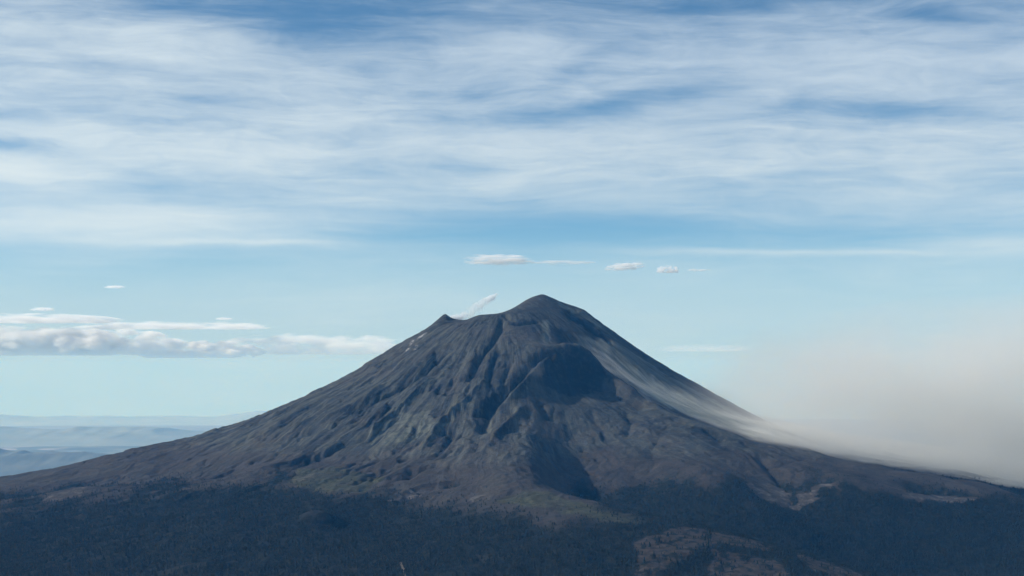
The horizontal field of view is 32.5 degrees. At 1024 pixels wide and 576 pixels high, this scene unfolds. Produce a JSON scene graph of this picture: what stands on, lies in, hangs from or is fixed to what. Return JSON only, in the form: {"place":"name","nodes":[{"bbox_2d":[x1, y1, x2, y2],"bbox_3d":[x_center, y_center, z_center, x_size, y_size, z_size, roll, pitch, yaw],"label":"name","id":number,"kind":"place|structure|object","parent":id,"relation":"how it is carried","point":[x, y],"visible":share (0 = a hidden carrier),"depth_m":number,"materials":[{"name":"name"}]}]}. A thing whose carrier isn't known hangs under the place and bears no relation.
{"place":"outdoors","nodes":[
{"label":"outdoors","id":0,"kind":"place"},
{"bbox_2d":[0,449,107,475],"bbox_3d":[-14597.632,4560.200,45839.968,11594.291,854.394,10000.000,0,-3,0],"label":"hills","id":1,"kind":"structure","parent":0,"point":[17,462],"depth_m":44608.66,"materials":[{"name":"blue"}]},
{"bbox_2d":[0,426,205,446],"bbox_3d":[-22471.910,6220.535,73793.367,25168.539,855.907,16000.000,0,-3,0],"label":"hills","id":2,"kind":"structure","parent":0,"point":[82,436],"depth_m":70365.74,"materials":[{"name":"blue"}]},
{"bbox_2d":[0,411,266,425],"bbox_3d":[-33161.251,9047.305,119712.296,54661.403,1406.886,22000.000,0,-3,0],"label":"hills","id":3,"kind":"structure","parent":0,"point":[17,420],"depth_m":114814.91,"materials":[{"name":"blue"}]},
{"bbox_2d":[0,479,870,575],"bbox_3d":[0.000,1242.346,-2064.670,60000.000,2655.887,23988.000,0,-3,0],"label":"hillside","id":4,"kind":"structure","parent":0,"point":[540,498],"depth_m":8141.93,"materials":[{"name":"green plant"}]},
{"bbox_2d":[0,455,1023,575],"bbox_3d":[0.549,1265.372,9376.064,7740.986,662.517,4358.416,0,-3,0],"label":"forest","id":5,"kind":"object","parent":4,"relation":"on","point":[57,528],"visible":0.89,"depth_m":8654.70,"materials":[{"name":"green plant"}]},
{"bbox_2d":[0,294,1023,575],"bbox_3d":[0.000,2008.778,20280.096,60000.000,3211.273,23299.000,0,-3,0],"label":"volcano","id":6,"kind":"structure","parent":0,"point":[550,390],"depth_m":10676.00},
{"bbox_2d":[0,419,1023,477],"bbox_3d":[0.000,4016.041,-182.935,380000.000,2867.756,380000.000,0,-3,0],"label":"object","id":7,"kind":"structure","parent":0,"point":[994,447],"depth_m":76748.88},
{"bbox_2d":[0,0,1023,419],"label":"sky","id":8,"kind":"structure","parent":0,"point":[795,209],"materials":[{"name":"blue"}]}
]}

